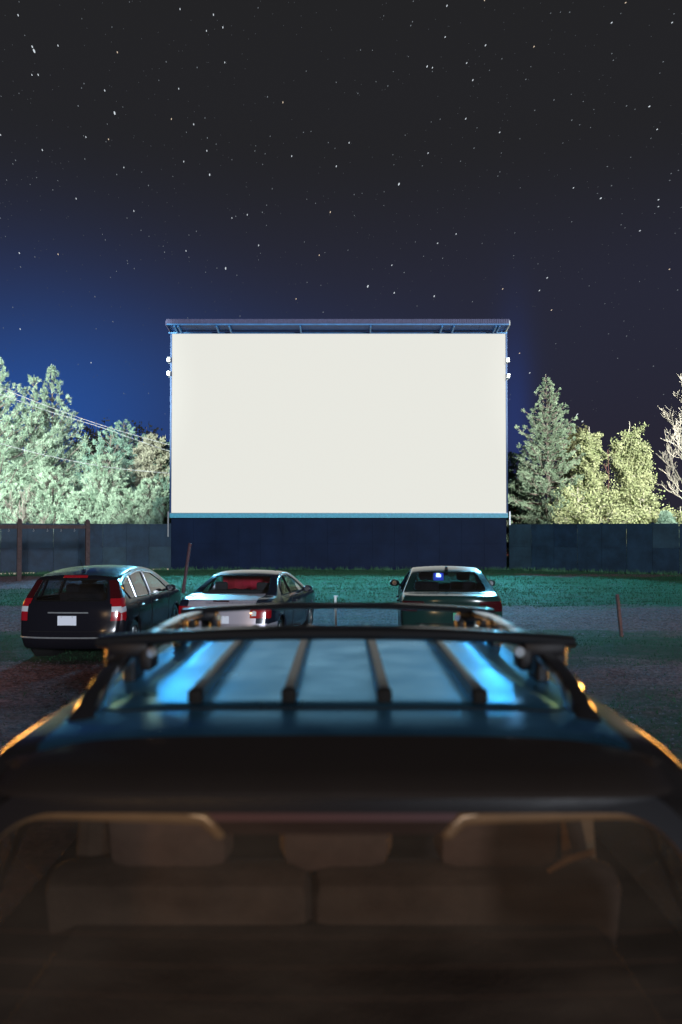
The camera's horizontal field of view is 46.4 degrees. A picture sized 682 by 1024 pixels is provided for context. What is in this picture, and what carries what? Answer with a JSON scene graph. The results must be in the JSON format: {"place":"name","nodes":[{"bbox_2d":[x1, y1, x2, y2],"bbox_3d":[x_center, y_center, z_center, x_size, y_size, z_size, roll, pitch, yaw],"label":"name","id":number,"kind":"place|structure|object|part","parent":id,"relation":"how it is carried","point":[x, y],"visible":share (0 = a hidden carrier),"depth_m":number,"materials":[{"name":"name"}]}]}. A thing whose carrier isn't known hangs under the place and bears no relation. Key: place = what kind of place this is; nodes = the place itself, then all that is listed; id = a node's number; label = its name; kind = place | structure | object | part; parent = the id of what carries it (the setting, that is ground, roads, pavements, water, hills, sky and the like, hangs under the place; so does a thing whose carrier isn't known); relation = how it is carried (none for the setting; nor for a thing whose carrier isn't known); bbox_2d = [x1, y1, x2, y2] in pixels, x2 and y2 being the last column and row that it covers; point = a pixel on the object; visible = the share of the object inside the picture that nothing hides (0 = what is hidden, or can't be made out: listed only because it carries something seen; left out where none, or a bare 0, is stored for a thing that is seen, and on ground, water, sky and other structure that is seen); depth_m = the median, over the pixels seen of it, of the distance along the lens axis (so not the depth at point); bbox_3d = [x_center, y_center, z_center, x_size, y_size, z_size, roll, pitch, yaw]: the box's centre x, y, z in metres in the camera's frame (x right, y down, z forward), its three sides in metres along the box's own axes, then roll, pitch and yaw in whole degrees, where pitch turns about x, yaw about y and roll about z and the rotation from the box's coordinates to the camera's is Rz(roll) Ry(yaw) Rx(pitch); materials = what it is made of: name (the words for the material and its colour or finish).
{"place":"outdoors","nodes":[
{"label":"outdoors","id":0,"kind":"place"},
{"bbox_2d":[0,443,162,472],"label":"power line","id":1,"kind":"object","parent":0,"point":[81,462],"visible":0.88,"depth_m":45.31,"materials":[{"name":"grey metal"}]},
{"bbox_2d":[1,394,167,450],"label":"power line","id":2,"kind":"object","parent":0,"point":[82,421],"visible":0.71,"depth_m":45.35,"materials":[{"name":"grey metal"}]},
{"bbox_2d":[1,388,168,444],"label":"power line","id":3,"kind":"object","parent":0,"point":[84,419],"visible":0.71,"depth_m":45.55,"materials":[{"name":"grey metal"}]},
{"bbox_2d":[0,0,678,472],"bbox_3d":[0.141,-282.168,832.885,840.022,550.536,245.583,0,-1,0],"label":"sky","id":4,"kind":"structure","parent":0,"point":[336,166],"depth_m":844.37,"materials":[{"name":"black"}]},
{"bbox_2d":[0,556,681,765],"bbox_3d":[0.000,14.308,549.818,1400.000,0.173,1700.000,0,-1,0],"label":"ground","id":5,"kind":"structure","parent":0,"point":[574,660],"depth_m":15.89,"materials":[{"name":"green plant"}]},
{"bbox_2d":[0,482,36,562],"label":"young pine","id":6,"kind":"object","parent":5,"relation":"on","point":[5,489],"visible":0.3,"depth_m":45.08,"materials":[{"name":"green plant"}]},
{"bbox_2d":[3,484,49,523],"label":"bare tree","id":7,"kind":"object","parent":5,"relation":"on","point":[24,513],"visible":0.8,"depth_m":44.39,"materials":[{"name":"grey plant"}]},
{"bbox_2d":[0,375,64,510],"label":"pine tree","id":8,"kind":"object","parent":5,"relation":"on","point":[33,431],"visible":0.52,"depth_m":48.95,"materials":[{"name":"green plant"}]},
{"bbox_2d":[0,357,67,522],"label":"pine tree","id":9,"kind":"object","parent":5,"relation":"on","point":[10,479],"visible":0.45,"depth_m":48.19,"materials":[{"name":"green plant"}]},
{"bbox_2d":[0,519,89,580],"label":"swing frame","id":10,"kind":"object","parent":5,"relation":"on","point":[19,526],"visible":0.86,"depth_m":33.46,"materials":[{"name":"black metal"}]},
{"bbox_2d":[0,465,90,555],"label":"young pine","id":11,"kind":"object","parent":5,"relation":"on","point":[54,487],"visible":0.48,"depth_m":45.35,"materials":[{"name":"green plant"}]},
{"bbox_2d":[0,365,97,512],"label":"pine tree","id":12,"kind":"object","parent":5,"relation":"on","point":[69,465],"visible":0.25,"depth_m":51.20,"materials":[{"name":"green plant"}]},
{"bbox_2d":[48,487,105,553],"bbox_3d":[-14.773,0.874,44.975,4.600,4.559,3.975,0,-1,-12],"label":"young pine","id":13,"kind":"object","parent":5,"relation":"on","point":[77,507],"visible":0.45,"depth_m":44.70,"materials":[{"name":"green plant"}]},
{"bbox_2d":[0,522,170,574],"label":"fence","id":14,"kind":"object","parent":5,"relation":"on","point":[143,545],"visible":0.76,"depth_m":40.36,"materials":[{"name":"blue paint"}]},
{"bbox_2d":[55,412,133,487],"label":"leafy tree","id":15,"kind":"object","parent":5,"relation":"on","point":[92,437],"visible":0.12,"depth_m":73.24,"materials":[{"name":"green plant"}]},
{"bbox_2d":[55,426,144,517],"bbox_3d":[-14.538,-1.045,49.229,6.135,8.572,7.834,0,-1,2],"label":"pine tree","id":16,"kind":"object","parent":5,"relation":"on","point":[110,449],"visible":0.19,"depth_m":48.86,"materials":[{"name":"green plant"}]},
{"bbox_2d":[72,453,128,523],"bbox_3d":[-13.727,-0.152,46.467,4.632,6.664,4.956,0,-1,-10],"label":"young pine","id":17,"kind":"object","parent":5,"relation":"on","point":[106,490],"visible":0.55,"depth_m":45.67,"materials":[{"name":"green plant"}]},
{"bbox_2d":[21,560,180,655],"bbox_3d":[-4.331,1.688,15.078,2.172,1.694,4.472,0,-1,3],"label":"black hatchback","id":18,"kind":"object","parent":5,"relation":"on","point":[77,607],"visible":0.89,"depth_m":13.11,"materials":[{"name":"black paint"}]},
{"bbox_3d":[-4.426,1.294,13.138,1.208,0.342,0.277,0,-1,3],"label":"rear window","id":19,"kind":"part","parent":18,"relation":"part of","materials":[{"name":"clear glass"}]},
{"bbox_3d":[-3.637,1.286,13.558,0.170,0.382,0.510,0,-1,3],"label":"side window","id":20,"kind":"part","parent":18,"relation":"part of","materials":[{"name":"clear glass"}]},
{"bbox_3d":[-3.613,1.283,14.223,0.196,0.454,0.767,0,-1,3],"label":"side window","id":21,"kind":"part","parent":18,"relation":"part of","materials":[{"name":"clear glass"}]},
{"bbox_3d":[-3.487,1.827,14.218,0.067,0.605,0.831,0,-1,3],"label":"door","id":22,"kind":"part","parent":18,"relation":"part of","materials":[{"name":"black paint"}]},
{"bbox_3d":[-3.552,1.325,15.247,0.196,0.447,1.164,0,-1,3],"label":"side window","id":23,"kind":"part","parent":18,"relation":"part of","materials":[{"name":"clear glass"}]},
{"bbox_3d":[-3.439,1.852,15.211,0.067,0.611,1.164,0,-1,3],"label":"door","id":24,"kind":"part","parent":18,"relation":"part of","materials":[{"name":"black paint"}]},
{"bbox_2d":[74,419,146,494],"bbox_3d":[-14.553,-1.456,52.004,7.077,9.516,7.210,-1,-1,30],"label":"pine tree","id":25,"kind":"object","parent":5,"relation":"on","point":[127,439],"visible":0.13,"depth_m":52.17,"materials":[{"name":"green plant"}]},
{"bbox_2d":[102,487,150,523],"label":"young pine","id":26,"kind":"object","parent":5,"relation":"on","point":[126,503],"visible":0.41,"depth_m":44.91,"materials":[{"name":"green plant"}]},
{"bbox_2d":[125,420,169,485],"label":"leafy tree","id":27,"kind":"object","parent":5,"relation":"on","point":[141,427],"visible":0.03,"depth_m":75.72,"materials":[{"name":"green plant"}]},
{"bbox_2d":[127,433,169,500],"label":"pine tree","id":28,"kind":"object","parent":5,"relation":"on","point":[146,452],"visible":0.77,"depth_m":49.40,"materials":[{"name":"green plant"}]},
{"bbox_2d":[128,437,169,499],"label":"pine tree","id":29,"kind":"object","parent":5,"relation":"on","point":[165,486],"visible":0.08,"depth_m":50.01,"materials":[{"name":"green plant"}]},
{"bbox_2d":[129,477,169,523],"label":"young pine","id":30,"kind":"object","parent":5,"relation":"on","point":[146,496],"visible":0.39,"depth_m":45.55,"materials":[{"name":"green plant"}]},
{"bbox_2d":[144,496,170,523],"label":"young pine","id":31,"kind":"object","parent":5,"relation":"on","point":[163,505],"visible":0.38,"depth_m":44.77,"materials":[{"name":"green plant"}]},
{"bbox_2d":[181,543,191,592],"bbox_3d":[-5.139,1.936,26.464,0.366,1.817,0.140,0,-1,0],"label":"leaning pole","id":32,"kind":"object","parent":5,"relation":"on","point":[186,567],"visible":0.83,"depth_m":26.42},
{"bbox_2d":[178,570,314,628],"bbox_3d":[-1.689,1.842,15.729,2.117,1.414,4.478,0,-1,9],"label":"silver sedan","id":33,"kind":"object","parent":5,"relation":"on","point":[251,586],"visible":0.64,"depth_m":14.68,"materials":[{"name":"silver paint"},{"name":"dark upholstery"},{"name":"rubber"}]},
{"bbox_3d":[-1.092,1.379,14.861,0.175,0.328,0.616,0,-1,9],"label":"side window","id":34,"kind":"part","parent":33,"relation":"part of","materials":[{"name":"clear glass"}]},
{"bbox_3d":[-0.970,1.867,14.811,0.079,0.600,0.712,0,-1,9],"label":"door","id":35,"kind":"part","parent":33,"relation":"part of","materials":[{"name":"black paint"}]},
{"bbox_3d":[-0.942,1.399,15.759,0.184,0.352,1.133,0,-1,9],"label":"side window","id":36,"kind":"part","parent":33,"relation":"part of","materials":[{"name":"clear glass"}]},
{"bbox_3d":[-0.823,1.888,15.728,0.074,0.596,1.154,0,-1,10],"label":"door","id":37,"kind":"part","parent":33,"relation":"part of","materials":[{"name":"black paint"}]},
{"bbox_2d":[334,595,337,624],"bbox_3d":[-0.113,2.218,17.355,0.100,0.795,0.070,0,-1,0],"label":"marker post","id":38,"kind":"object","parent":5,"relation":"on","point":[335,610],"visible":0.83,"depth_m":17.32,"materials":[{"name":"white metal"}]},
{"bbox_2d":[165,319,510,569],"bbox_3d":[-0.110,-3.444,44.884,18.316,13.263,6.430,0,-1,0],"label":"drive in screen","id":39,"kind":"object","parent":5,"relation":"on","point":[334,450],"visible":0.94,"depth_m":42.78,"materials":[{"name":"white"}]},
{"bbox_2d":[0,565,679,575],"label":"weeds","id":40,"kind":"object","parent":5,"relation":"on","point":[407,569],"visible":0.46,"depth_m":41.84,"materials":[{"name":"green plant"}]},
{"bbox_2d":[0,602,681,1023],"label":"suv","id":41,"kind":"object","parent":5,"relation":"on","point":[214,820],"visible":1,"depth_m":1.21,"materials":[{"name":"black paint"}]},
{"bbox_3d":[-0.012,0.721,1.112,1.296,0.577,0.280,0,-1,0],"label":"rear window","id":42,"kind":"part","parent":41,"relation":"part of","materials":[{"name":"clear glass"}]},
{"bbox_2d":[0,568,681,760],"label":"grass","id":43,"kind":"structure","parent":5,"relation":"on","point":[501,595],"depth_m":26.70,"materials":[{"name":"green plant"}]},
{"bbox_2d":[389,566,502,628],"bbox_3d":[2.032,1.793,15.707,2.161,1.510,4.572,0,-1,4],"label":"green sedan","id":44,"kind":"object","parent":5,"relation":"on","point":[472,586],"visible":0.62,"depth_m":14.00,"materials":[{"name":"teal paint"}]},
{"bbox_3d":[1.276,1.349,15.945,0.199,0.372,1.167,0,-1,4],"label":"side window","id":45,"kind":"part","parent":44,"relation":"part of","materials":[{"name":"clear glass"}]},
{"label":"side window","id":46,"kind":"part","parent":44,"relation":"part of","materials":[{"name":"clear glass"}]},
{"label":"rear window","id":47,"kind":"part","parent":44,"relation":"part of","materials":[{"name":"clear glass"}]},
{"bbox_2d":[506,451,553,548],"bbox_3d":[11.832,-0.369,53.130,5.687,7.394,5.435,0,-1,10],"label":"pine tree","id":48,"kind":"object","parent":5,"relation":"on","point":[512,475],"visible":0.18,"depth_m":52.25,"materials":[{"name":"green plant"}]},
{"bbox_2d":[506,374,588,560],"bbox_3d":[12.964,-2.424,48.612,8.405,11.968,7.992,1,-1,-26],"label":"spruce tree","id":49,"kind":"object","parent":5,"relation":"on","point":[541,460],"visible":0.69,"depth_m":47.69,"materials":[{"name":"green plant"}]},
{"bbox_2d":[538,424,610,523],"bbox_3d":[17.749,-1.593,59.919,5.420,10.153,5.568,0,-1,-19],"label":"leafy tree","id":50,"kind":"object","parent":5,"relation":"on","point":[571,446],"visible":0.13,"depth_m":59.74,"materials":[{"name":"green plant"}]},
{"bbox_2d":[546,481,611,523],"bbox_3d":[13.616,0.694,45.251,3.730,4.929,4.028,-1,-2,43],"label":"leafy shrub","id":51,"kind":"object","parent":5,"relation":"on","point":[577,515],"visible":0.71,"depth_m":45.17,"materials":[{"name":"green plant"}]},
{"bbox_2d":[571,428,609,521],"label":"poplar tree","id":52,"kind":"object","parent":5,"relation":"on","point":[589,463],"visible":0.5,"depth_m":47.22,"materials":[{"name":"green plant"}]},
{"bbox_2d":[508,522,681,573],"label":"fence","id":53,"kind":"object","parent":5,"relation":"on","point":[651,547],"visible":0.85,"depth_m":40.15,"materials":[{"name":"blue paint"}]},
{"bbox_2d":[573,486,649,545],"bbox_3d":[15.253,0.856,45.415,4.202,4.614,4.166,1,-1,-30],"label":"leafy shrub","id":54,"kind":"object","parent":5,"relation":"on","point":[610,509],"visible":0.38,"depth_m":44.77,"materials":[{"name":"green plant"}]},
{"bbox_2d":[615,594,622,636],"bbox_3d":[5.614,2.121,16.057,0.144,0.934,0.082,0,-1,0],"label":"marker post","id":55,"kind":"object","parent":5,"relation":"on","point":[619,614],"visible":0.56,"depth_m":16.02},
{"bbox_2d":[600,421,658,546],"bbox_3d":[16.901,-1.091,47.079,3.453,8.571,3.248,-1,-1,24],"label":"poplar tree","id":56,"kind":"object","parent":5,"relation":"on","point":[627,466],"visible":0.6,"depth_m":46.64,"materials":[{"name":"green plant"}]},
{"bbox_2d":[615,480,679,542],"bbox_3d":[17.427,0.629,45.891,4.124,5.088,3.645,-1,-1,30],"label":"leafy shrub","id":57,"kind":"object","parent":5,"relation":"on","point":[653,516],"visible":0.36,"depth_m":45.49,"materials":[{"name":"green plant"}]},
{"bbox_2d":[655,509,679,562],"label":"young pine","id":58,"kind":"object","parent":5,"relation":"on","point":[665,516],"visible":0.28,"depth_m":43.27,"materials":[{"name":"green plant"}]},
{"bbox_2d":[657,375,681,498],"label":"bare tree","id":59,"kind":"object","parent":5,"relation":"on","point":[678,436],"visible":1,"depth_m":46.69,"materials":[{"name":"grey plant"}]},
{"bbox_2d":[663,507,681,522],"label":"leafy shrub","id":60,"kind":"object","parent":5,"relation":"on","point":[678,519],"visible":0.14,"depth_m":45.09,"materials":[{"name":"green plant"}]},
{"bbox_2d":[603,450,608,522],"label":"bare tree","id":61,"kind":"object","parent":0,"point":[608,476],"visible":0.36,"depth_m":46.55,"materials":[{"name":"plant"}]}
]}

